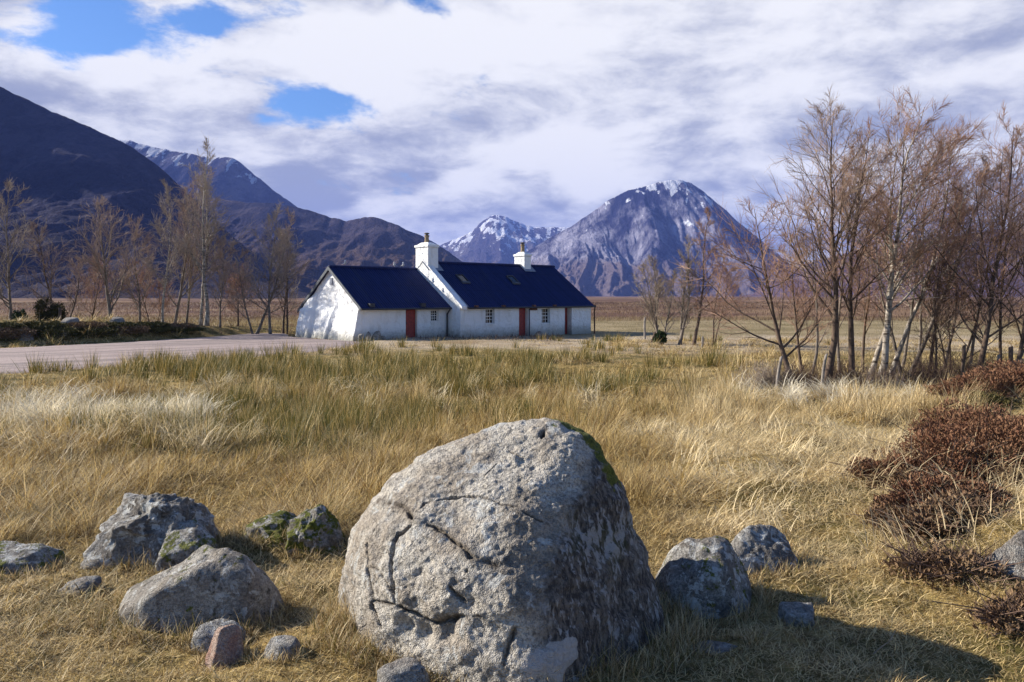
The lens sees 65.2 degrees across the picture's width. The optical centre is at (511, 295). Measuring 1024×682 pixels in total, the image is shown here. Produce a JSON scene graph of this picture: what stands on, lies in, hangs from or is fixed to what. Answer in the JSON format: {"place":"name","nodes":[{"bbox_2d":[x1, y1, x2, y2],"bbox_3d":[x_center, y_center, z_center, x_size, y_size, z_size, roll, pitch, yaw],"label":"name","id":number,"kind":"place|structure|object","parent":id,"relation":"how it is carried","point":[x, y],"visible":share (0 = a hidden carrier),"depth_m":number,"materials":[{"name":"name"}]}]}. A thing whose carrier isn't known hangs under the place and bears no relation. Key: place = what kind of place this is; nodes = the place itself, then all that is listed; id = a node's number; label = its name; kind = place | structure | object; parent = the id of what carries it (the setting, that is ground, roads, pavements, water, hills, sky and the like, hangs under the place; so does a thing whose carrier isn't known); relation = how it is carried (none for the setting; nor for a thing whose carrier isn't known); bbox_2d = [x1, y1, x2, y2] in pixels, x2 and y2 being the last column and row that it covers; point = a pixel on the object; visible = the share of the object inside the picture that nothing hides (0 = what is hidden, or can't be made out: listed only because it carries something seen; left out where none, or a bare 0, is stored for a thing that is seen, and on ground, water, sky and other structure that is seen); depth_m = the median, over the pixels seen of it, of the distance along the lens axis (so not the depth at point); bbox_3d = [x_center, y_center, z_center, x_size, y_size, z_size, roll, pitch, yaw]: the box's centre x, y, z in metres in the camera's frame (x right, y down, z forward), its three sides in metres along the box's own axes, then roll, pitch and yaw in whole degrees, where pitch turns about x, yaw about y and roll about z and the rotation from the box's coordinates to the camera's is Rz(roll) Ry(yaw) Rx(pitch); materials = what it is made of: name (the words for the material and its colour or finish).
{"place":"outdoors","nodes":[
{"label":"outdoors","id":0,"kind":"place"},
{"bbox_2d":[0,87,311,298],"bbox_3d":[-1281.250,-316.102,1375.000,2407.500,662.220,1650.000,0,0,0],"label":"mountain","id":1,"kind":"structure","parent":0,"point":[61,167],"depth_m":1228.62,"materials":[{"name":"stone"}]},
{"bbox_2d":[0,333,366,373],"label":"track","id":2,"kind":"structure","parent":0,"point":[110,352],"depth_m":36.29,"materials":[{"name":"gravel"}]},
{"bbox_2d":[119,140,295,206],"bbox_3d":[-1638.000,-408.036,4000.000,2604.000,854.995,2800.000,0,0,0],"label":"mountain","id":3,"kind":"structure","parent":0,"point":[234,179],"depth_m":4072.22,"materials":[{"name":"stone"}]},
{"bbox_2d":[197,199,461,288],"bbox_3d":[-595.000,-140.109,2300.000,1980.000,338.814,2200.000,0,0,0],"label":"mountain","id":4,"kind":"structure","parent":0,"point":[363,241],"depth_m":2171.01,"materials":[{"name":"stone"}]},
{"bbox_2d":[440,215,569,263],"bbox_3d":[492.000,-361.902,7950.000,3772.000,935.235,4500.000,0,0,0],"label":"mountain","id":5,"kind":"structure","parent":0,"point":[495,239],"depth_m":7685.57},
{"bbox_2d":[0,296,1023,681],"bbox_3d":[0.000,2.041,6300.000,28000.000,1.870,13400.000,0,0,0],"label":"ground","id":6,"kind":"structure","parent":0,"point":[638,336],"depth_m":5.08,"materials":[{"name":"plant"}]},
{"bbox_2d":[0,321,24,328],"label":"heather bush","id":7,"kind":"object","parent":6,"relation":"on","point":[14,324],"visible":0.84,"depth_m":39.95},
{"bbox_2d":[9,309,27,320],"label":"evergreen bush","id":8,"kind":"object","parent":6,"relation":"on","point":[22,312],"visible":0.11,"depth_m":46.88,"materials":[{"name":"green plant"}]},
{"bbox_2d":[0,325,37,338],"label":"heather bush","id":9,"kind":"object","parent":6,"relation":"on","point":[11,333],"visible":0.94,"depth_m":39.56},
{"bbox_2d":[0,177,55,319],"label":"bare tree","id":10,"kind":"object","parent":6,"relation":"on","point":[8,265],"visible":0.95,"depth_m":49.15,"materials":[{"name":"brown plant"}]},
{"bbox_2d":[0,541,64,573],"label":"rock","id":11,"kind":"object","parent":6,"relation":"on","point":[15,555],"visible":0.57,"depth_m":4.71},
{"bbox_2d":[13,320,67,330],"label":"heather bush","id":12,"kind":"object","parent":6,"relation":"on","point":[32,324],"visible":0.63,"depth_m":40.92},
{"bbox_2d":[32,296,68,321],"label":"evergreen bush","id":13,"kind":"object","parent":6,"relation":"on","point":[43,313],"visible":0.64,"depth_m":48.69,"materials":[{"name":"green plant"}]},
{"bbox_2d":[25,325,79,337],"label":"heather bush","id":14,"kind":"object","parent":6,"relation":"on","point":[51,330],"visible":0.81,"depth_m":40.74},
{"bbox_2d":[14,220,108,316],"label":"bare tree","id":15,"kind":"object","parent":6,"relation":"on","point":[50,278],"visible":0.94,"depth_m":48.92,"materials":[{"name":"brown plant"}]},
{"bbox_2d":[56,575,101,597],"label":"rock","id":16,"kind":"object","parent":6,"relation":"on","point":[85,581],"visible":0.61,"depth_m":4.31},
{"bbox_2d":[65,320,106,328],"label":"heather bush","id":17,"kind":"object","parent":6,"relation":"on","point":[82,324],"visible":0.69,"depth_m":42.21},
{"bbox_2d":[62,254,121,319],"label":"bare tree","id":18,"kind":"object","parent":6,"relation":"on","point":[96,295],"visible":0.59,"depth_m":54.06,"materials":[{"name":"brown plant"}]},
{"bbox_2d":[70,326,118,335],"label":"heather bush","id":19,"kind":"object","parent":6,"relation":"on","point":[105,330],"visible":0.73,"depth_m":42.07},
{"bbox_2d":[55,195,148,316],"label":"bare tree","id":20,"kind":"object","parent":6,"relation":"on","point":[104,276],"visible":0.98,"depth_m":49.02,"materials":[{"name":"brown plant"}]},
{"bbox_2d":[106,321,141,328],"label":"heather bush","id":21,"kind":"object","parent":6,"relation":"on","point":[114,324],"visible":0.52,"depth_m":43.61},
{"bbox_2d":[108,323,149,334],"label":"heather bush","id":22,"kind":"object","parent":6,"relation":"on","point":[132,329],"visible":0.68,"depth_m":43.65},
{"bbox_2d":[99,214,163,320],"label":"bare tree","id":23,"kind":"object","parent":6,"relation":"on","point":[142,266],"visible":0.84,"depth_m":50.82,"materials":[{"name":"brown plant"}]},
{"bbox_2d":[79,492,220,569],"bbox_3d":[-2.208,1.465,4.963,0.752,0.515,0.589,0,0,0],"label":"rock","id":24,"kind":"object","parent":6,"relation":"on","point":[138,523],"visible":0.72,"depth_m":4.79,"materials":[{"name":"stone"}]},
{"bbox_2d":[126,261,178,320],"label":"bare tree","id":25,"kind":"object","parent":6,"relation":"on","point":[160,295],"visible":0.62,"depth_m":54.83,"materials":[{"name":"brown plant"}]},
{"bbox_2d":[135,321,171,327],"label":"heather bush","id":26,"kind":"object","parent":6,"relation":"on","point":[156,323],"visible":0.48,"depth_m":45.21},
{"bbox_2d":[147,325,180,332],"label":"heather bush","id":27,"kind":"object","parent":6,"relation":"on","point":[162,329],"visible":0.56,"depth_m":45.14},
{"bbox_2d":[135,178,195,321],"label":"bare tree","id":28,"kind":"object","parent":6,"relation":"on","point":[167,260],"visible":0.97,"depth_m":50.01,"materials":[{"name":"brown wood"}]},
{"bbox_2d":[169,322,198,328],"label":"heather bush","id":29,"kind":"object","parent":6,"relation":"on","point":[184,325],"visible":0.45,"depth_m":46.77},
{"bbox_2d":[154,519,217,570],"bbox_3d":[-1.926,1.488,4.742,0.396,0.294,0.275,0,0,0],"label":"rock","id":30,"kind":"object","parent":6,"relation":"on","point":[183,541],"visible":0.62,"depth_m":4.68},
{"bbox_2d":[150,171,221,323],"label":"bare tree","id":31,"kind":"object","parent":6,"relation":"on","point":[183,273],"visible":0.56,"depth_m":51.94,"materials":[{"name":"brown plant"}]},
{"bbox_2d":[156,179,221,322],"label":"bare tree","id":32,"kind":"object","parent":6,"relation":"on","point":[190,288],"visible":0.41,"depth_m":52.78,"materials":[{"name":"brown plant"}]},
{"bbox_2d":[164,132,230,325],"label":"bare tree","id":33,"kind":"object","parent":6,"relation":"on","point":[202,248],"visible":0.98,"depth_m":50.24,"materials":[{"name":"brown wood"}]},
{"bbox_2d":[118,545,284,632],"bbox_3d":[-1.588,1.560,4.012,0.880,0.593,0.385,0,0,0],"label":"rock","id":34,"kind":"object","parent":6,"relation":"on","point":[203,582],"visible":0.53,"depth_m":3.88,"materials":[{"name":"stone"}]},
{"bbox_2d":[175,162,255,325],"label":"bare tree","id":35,"kind":"object","parent":6,"relation":"on","point":[208,250],"visible":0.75,"depth_m":51.08,"materials":[{"name":"brown wood"}]},
{"bbox_2d":[193,235,241,327],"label":"bare tree","id":36,"kind":"object","parent":6,"relation":"on","point":[223,277],"visible":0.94,"depth_m":50.96,"materials":[{"name":"brown plant"}]},
{"bbox_2d":[190,618,246,652],"bbox_3d":[-1.369,1.622,3.741,0.312,0.222,0.267,0,0,0],"label":"rock","id":37,"kind":"object","parent":6,"relation":"on","point":[203,634],"visible":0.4,"depth_m":3.66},
{"bbox_2d":[205,624,243,669],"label":"rock","id":38,"kind":"object","parent":6,"relation":"on","point":[226,644],"visible":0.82,"depth_m":3.50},
{"bbox_2d":[222,262,260,325],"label":"bare tree","id":39,"kind":"object","parent":6,"relation":"on","point":[236,310],"visible":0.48,"depth_m":54.35,"materials":[{"name":"brown plant"}]},
{"bbox_2d":[224,200,305,333],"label":"bare tree","id":40,"kind":"object","parent":6,"relation":"on","point":[275,217],"visible":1,"depth_m":50.29,"materials":[{"name":"brown plant"}]},
{"bbox_2d":[217,207,315,333],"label":"bare tree","id":41,"kind":"object","parent":6,"relation":"on","point":[233,242],"visible":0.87,"depth_m":50.54,"materials":[{"name":"brown plant"}]},
{"bbox_2d":[245,510,296,551],"bbox_3d":[-1.514,1.548,5.120,0.566,0.295,0.583,0,0,0],"label":"rock","id":42,"kind":"object","parent":6,"relation":"on","point":[269,524],"visible":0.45,"depth_m":5.05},
{"bbox_2d":[254,228,309,333],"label":"bare tree","id":43,"kind":"object","parent":6,"relation":"on","point":[292,294],"visible":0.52,"depth_m":51.93,"materials":[{"name":"brown plant"}]},
{"bbox_2d":[261,635,302,660],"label":"rock","id":44,"kind":"object","parent":6,"relation":"on","point":[279,642],"visible":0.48,"depth_m":3.46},
{"bbox_2d":[284,504,347,556],"bbox_3d":[-1.220,1.502,5.013,0.420,0.364,0.336,0,0,0],"label":"rock","id":45,"kind":"object","parent":6,"relation":"on","point":[310,528],"visible":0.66,"depth_m":4.94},
{"bbox_2d":[0,330,749,441],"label":"rush cover","id":46,"kind":"object","parent":6,"relation":"on","point":[382,360],"visible":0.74,"depth_m":21.34,"materials":[{"name":"plant"}]},
{"bbox_2d":[377,656,429,681],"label":"rock","id":47,"kind":"object","parent":6,"relation":"on","point":[408,669],"visible":1,"depth_m":3.19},
{"bbox_2d":[295,233,595,340],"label":"cottage","id":48,"kind":"structure","parent":6,"relation":"on","point":[430,294],"depth_m":48.39,"materials":[{"name":"white"}]},
{"bbox_2d":[406,310,414,337],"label":"door","id":49,"kind":"structure","parent":48,"relation":"in","point":[410,314],"depth_m":46.46,"materials":[{"name":"red paint"}]},
{"bbox_2d":[485,309,495,324],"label":"window","id":50,"kind":"structure","parent":48,"relation":"in","point":[489,312],"depth_m":48.95,"materials":[{"name":"paint"}]},
{"bbox_2d":[519,308,524,335],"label":"door","id":51,"kind":"structure","parent":48,"relation":"in","point":[521,310],"depth_m":50.83,"materials":[{"name":"red paint"}]},
{"bbox_2d":[338,418,665,681],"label":"boulder","id":52,"kind":"object","parent":6,"relation":"on","point":[519,547],"visible":0.98,"depth_m":3.53,"materials":[{"name":"stone"}]},
{"bbox_2d":[0,301,1023,341],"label":"moor cover","id":53,"kind":"object","parent":6,"relation":"on","point":[295,320],"visible":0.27,"depth_m":90.12,"materials":[{"name":"plant"}]},
{"bbox_2d":[632,255,686,342],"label":"bare tree","id":54,"kind":"object","parent":6,"relation":"on","point":[658,294],"visible":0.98,"depth_m":41.86,"materials":[{"name":"grey plant"}]},
{"bbox_2d":[651,330,667,344],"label":"evergreen bush","id":55,"kind":"object","parent":6,"relation":"on","point":[659,335],"visible":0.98,"depth_m":40.79,"materials":[{"name":"green plant"}]},
{"bbox_2d":[665,235,715,344],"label":"bare tree","id":56,"kind":"object","parent":6,"relation":"on","point":[687,302],"visible":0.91,"depth_m":40.51,"materials":[{"name":"brown plant"}]},
{"bbox_2d":[655,535,751,618],"bbox_3d":[1.013,1.580,4.170,0.589,0.604,0.423,0,0,0],"label":"rock","id":57,"kind":"object","parent":6,"relation":"on","point":[711,571],"visible":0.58,"depth_m":4.09,"materials":[{"name":"stone"}]},
{"bbox_2d":[683,207,729,344],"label":"bare tree","id":58,"kind":"object","parent":6,"relation":"on","point":[700,302],"visible":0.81,"depth_m":40.40,"materials":[{"name":"brown plant"}]},
{"bbox_2d":[691,640,737,652],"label":"rock","id":59,"kind":"object","parent":6,"relation":"on","point":[724,646],"visible":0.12,"depth_m":3.62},
{"bbox_2d":[691,250,750,346],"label":"bare tree","id":60,"kind":"object","parent":6,"relation":"on","point":[728,288],"visible":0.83,"depth_m":38.24,"materials":[{"name":"brown plant"}]},
{"bbox_2d":[724,356,795,389],"bbox_3d":[6.495,2.063,21.029,2.093,1.062,1.789,0,0,0],"label":"brush","id":61,"kind":"object","parent":6,"relation":"on","point":[758,376],"visible":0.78,"depth_m":20.84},
{"bbox_2d":[660,192,861,384],"bbox_3d":[6.490,-0.223,21.625,5.384,5.441,4.634,0,0,20],"label":"bare tree","id":62,"kind":"object","parent":6,"relation":"on","point":[767,282],"visible":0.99,"depth_m":21.54,"materials":[{"name":"brown plant"}]},
{"bbox_2d":[731,524,800,574],"bbox_3d":[1.408,1.639,4.612,0.589,0.610,0.311,0,0,0],"label":"rock","id":63,"kind":"object","parent":6,"relation":"on","point":[751,544],"visible":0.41,"depth_m":4.56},
{"bbox_2d":[777,601,814,626],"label":"rock","id":64,"kind":"object","parent":6,"relation":"on","point":[791,611],"visible":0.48,"depth_m":3.87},
{"bbox_2d":[756,357,846,388],"bbox_3d":[7.769,2.076,21.221,2.539,0.948,1.717,0,0,-18],"label":"brush","id":65,"kind":"object","parent":6,"relation":"on","point":[808,376],"visible":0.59,"depth_m":20.99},
{"bbox_2d":[771,228,846,375],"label":"bare tree","id":66,"kind":"object","parent":6,"relation":"on","point":[795,321],"visible":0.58,"depth_m":24.02,"materials":[{"name":"brown plant"}]},
{"bbox_2d":[795,190,847,379],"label":"bare tree","id":67,"kind":"object","parent":6,"relation":"on","point":[817,334],"visible":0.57,"depth_m":22.34,"materials":[{"name":"brown plant"}]},
{"bbox_2d":[751,85,893,383],"bbox_3d":[8.385,-1.571,21.401,3.745,8.180,4.674,0,0,0],"label":"bare tree","id":68,"kind":"object","parent":6,"relation":"on","point":[834,316],"visible":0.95,"depth_m":21.35,"materials":[{"name":"brown plant"}]},
{"bbox_2d":[798,353,886,387],"bbox_3d":[9.090,2.048,21.723,2.280,1.033,2.227,0,0,0],"label":"brush","id":69,"kind":"object","parent":6,"relation":"on","point":[838,374],"visible":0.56,"depth_m":21.59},
{"bbox_2d":[771,115,936,383],"bbox_3d":[9.263,-1.225,21.996,4.146,7.453,3.958,0,0,17],"label":"bare tree","id":70,"kind":"object","parent":6,"relation":"on","point":[852,271],"visible":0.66,"depth_m":21.60,"materials":[{"name":"brown plant"}]},
{"bbox_2d":[797,148,916,368],"bbox_3d":[10.630,-1.032,24.544,2.892,7.072,4.022,0,0,-41],"label":"bare tree","id":71,"kind":"object","parent":6,"relation":"on","point":[839,313],"visible":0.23,"depth_m":24.59,"materials":[{"name":"brown plant"}]},
{"bbox_2d":[827,181,900,371],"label":"bare tree","id":72,"kind":"object","parent":6,"relation":"on","point":[866,311],"visible":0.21,"depth_m":25.47,"materials":[{"name":"brown plant"}]},
{"bbox_2d":[838,361,911,387],"bbox_3d":[9.877,2.157,21.558,2.252,0.858,1.577,0,0,-23],"label":"brush","id":73,"kind":"object","parent":6,"relation":"on","point":[878,378],"visible":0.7,"depth_m":21.43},
{"bbox_2d":[847,499,915,534],"bbox_3d":[2.473,1.413,5.178,0.429,0.197,0.530,0,0,-12],"label":"heather bush","id":74,"kind":"object","parent":6,"relation":"on","point":[879,514],"visible":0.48,"depth_m":5.16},
{"bbox_2d":[862,466,906,491],"bbox_3d":[2.904,1.368,6.033,0.504,0.178,0.580,0,0,0],"label":"heather bush","id":75,"kind":"object","parent":6,"relation":"on","point":[881,480],"visible":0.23,"depth_m":5.96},
{"bbox_2d":[809,113,988,377],"bbox_3d":[11.293,-1.344,23.263,3.704,7.737,4.176,0,0,-37],"label":"bare tree","id":76,"kind":"object","parent":6,"relation":"on","point":[879,345],"visible":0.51,"depth_m":22.63,"materials":[{"name":"brown wood"}]},
{"bbox_2d":[819,85,992,376],"bbox_3d":[11.337,-1.661,22.444,4.861,8.366,4.425,0,0,-33],"label":"bare tree","id":77,"kind":"object","parent":6,"relation":"on","point":[887,323],"visible":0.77,"depth_m":22.18,"materials":[{"name":"brown wood"}]},
{"bbox_2d":[877,465,938,487],"bbox_3d":[2.967,1.339,5.841,0.495,0.185,0.556,0,0,38],"label":"heather bush","id":78,"kind":"object","parent":6,"relation":"on","point":[901,475],"visible":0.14,"depth_m":5.84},
{"bbox_2d":[826,436,994,480],"bbox_3d":[3.142,1.235,6.083,1.439,0.425,0.558,0,0,16],"label":"heather bush","id":79,"kind":"object","parent":6,"relation":"on","point":[867,465],"visible":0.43,"depth_m":6.10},
{"bbox_2d":[851,139,971,367],"bbox_3d":[12.648,-1.205,25.289,3.568,7.406,4.447,0,0,-31],"label":"bare tree","id":80,"kind":"object","parent":6,"relation":"on","point":[907,338],"visible":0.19,"depth_m":24.94,"materials":[{"name":"grey plant"}]},
{"bbox_2d":[878,183,945,365],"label":"bare tree","id":81,"kind":"object","parent":6,"relation":"on","point":[920,324],"visible":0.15,"depth_m":26.97,"materials":[{"name":"brown plant"}]},
{"bbox_2d":[872,351,961,386],"bbox_3d":[11.125,1.974,21.688,2.667,1.124,2.210,0,0,0],"label":"brush","id":82,"kind":"object","parent":6,"relation":"on","point":[916,372],"visible":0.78,"depth_m":21.64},
{"bbox_2d":[846,154,1023,376],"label":"bare tree","id":83,"kind":"object","parent":6,"relation":"on","point":[921,349],"visible":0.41,"depth_m":23.27,"materials":[{"name":"brown plant"}]},
{"bbox_2d":[858,114,1021,379],"bbox_3d":[12.257,-1.361,22.958,4.590,7.762,3.746,0,0,11],"label":"bare tree","id":84,"kind":"object","parent":6,"relation":"on","point":[909,322],"visible":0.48,"depth_m":22.80,"materials":[{"name":"brown wood"}]},
{"bbox_2d":[870,467,1013,516],"bbox_3d":[2.843,1.275,5.339,0.918,0.308,0.708,0,0,14],"label":"heather bush","id":85,"kind":"object","parent":6,"relation":"on","point":[904,486],"visible":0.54,"depth_m":5.25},
{"bbox_2d":[921,259,964,380],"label":"bare tree","id":86,"kind":"object","parent":6,"relation":"on","point":[937,314],"visible":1,"depth_m":21.85,"materials":[{"name":"brown plant"}]},
{"bbox_2d":[883,168,1004,376],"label":"bare tree","id":87,"kind":"object","parent":6,"relation":"on","point":[951,303],"visible":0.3,"depth_m":23.79,"materials":[{"name":"brown plant"}]},
{"bbox_2d":[866,390,1023,482],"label":"heather bush","id":88,"kind":"object","parent":6,"relation":"on","point":[998,429],"visible":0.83,"depth_m":6.20,"materials":[{"name":"plant"}]},
{"bbox_2d":[874,487,1018,547],"bbox_3d":[2.701,1.318,4.913,0.983,0.322,0.745,0,0,-33],"label":"heather bush","id":89,"kind":"object","parent":6,"relation":"on","point":[930,525],"visible":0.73,"depth_m":4.80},
{"bbox_2d":[876,518,1023,593],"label":"heather bush","id":90,"kind":"object","parent":6,"relation":"on","point":[915,560],"visible":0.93,"depth_m":4.22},
{"bbox_2d":[917,460,982,479],"bbox_3d":[3.224,1.298,5.969,0.508,0.183,0.541,0,0,0],"label":"heather bush","id":91,"kind":"object","parent":6,"relation":"on","point":[955,467],"visible":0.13,"depth_m":5.84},
{"bbox_2d":[903,343,1004,384],"bbox_3d":[12.319,1.914,22.127,2.995,1.238,2.170,0,0,22],"label":"brush","id":92,"kind":"object","parent":6,"relation":"on","point":[955,361],"visible":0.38,"depth_m":22.08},
{"bbox_2d":[913,198,1001,365],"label":"bare tree","id":93,"kind":"object","parent":6,"relation":"on","point":[954,321],"visible":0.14,"depth_m":24.87,"materials":[{"name":"brown plant"}]},
{"bbox_2d":[895,100,1023,369],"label":"bare tree","id":94,"kind":"object","parent":6,"relation":"on","point":[985,337],"visible":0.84,"depth_m":21.84,"materials":[{"name":"brown plant"}]},
{"bbox_2d":[907,217,1023,371],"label":"bare tree","id":95,"kind":"object","parent":6,"relation":"on","point":[940,330],"visible":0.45,"depth_m":22.93,"materials":[{"name":"brown plant"}]},
{"bbox_2d":[911,159,1023,370],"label":"bare tree","id":96,"kind":"object","parent":6,"relation":"on","point":[972,345],"visible":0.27,"depth_m":24.22,"materials":[{"name":"brown plant"}]},
{"bbox_2d":[923,359,1023,398],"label":"heather bush","id":97,"kind":"object","parent":6,"relation":"on","point":[1010,375],"visible":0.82,"depth_m":14.81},
{"bbox_2d":[925,577,1023,640],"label":"heather bush","id":98,"kind":"object","parent":6,"relation":"on","point":[1004,612],"visible":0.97,"depth_m":3.73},
{"bbox_2d":[946,352,1006,375],"bbox_3d":[12.830,2.029,21.679,2.127,1.052,1.980,0,0,0],"label":"brush","id":99,"kind":"object","parent":6,"relation":"on","point":[989,361],"visible":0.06,"depth_m":21.74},
{"bbox_2d":[952,185,1023,363],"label":"bare tree","id":100,"kind":"object","parent":6,"relation":"on","point":[1020,350],"visible":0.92,"depth_m":20.86,"materials":[{"name":"brown plant"}]},
{"bbox_2d":[953,386,1023,408],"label":"heather bush","id":101,"kind":"object","parent":6,"relation":"on","point":[992,397],"visible":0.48,"depth_m":14.07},
{"bbox_2d":[962,455,1023,487],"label":"heather bush","id":102,"kind":"object","parent":6,"relation":"on","point":[984,473],"visible":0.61,"depth_m":5.73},
{"bbox_2d":[971,453,1022,484],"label":"heather bush","id":103,"kind":"object","parent":6,"relation":"on","point":[996,462],"visible":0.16,"depth_m":5.83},
{"bbox_2d":[971,143,1023,358],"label":"bare tree","id":104,"kind":"object","parent":6,"relation":"on","point":[1000,326],"visible":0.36,"depth_m":23.89,"materials":[{"name":"brown plant"}]},
{"bbox_2d":[978,181,1023,281],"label":"bare tree","id":105,"kind":"object","parent":6,"relation":"on","point":[1013,235],"visible":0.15,"depth_m":25.29,"materials":[{"name":"brown plant"}]},
{"bbox_2d":[985,530,1023,579],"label":"rock","id":106,"kind":"object","parent":6,"relation":"on","point":[1011,550],"visible":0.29,"depth_m":4.18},
{"bbox_2d":[0,0,1023,265],"label":"sky","id":107,"kind":"structure","parent":0,"point":[438,118],"materials":[{"name":"white"}]},
{"bbox_2d":[510,180,794,295],"bbox_3d":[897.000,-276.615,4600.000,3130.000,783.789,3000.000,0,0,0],"label":"mountain","id":108,"kind":"structure","parent":0,"point":[606,248],"depth_m":4193.58,"materials":[{"name":"stone"}]},
{"bbox_2d":[745,227,1023,296],"bbox_3d":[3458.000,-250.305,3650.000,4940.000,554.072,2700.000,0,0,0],"label":"mountain","id":109,"kind":"structure","parent":0,"point":[796,284],"depth_m":3283.06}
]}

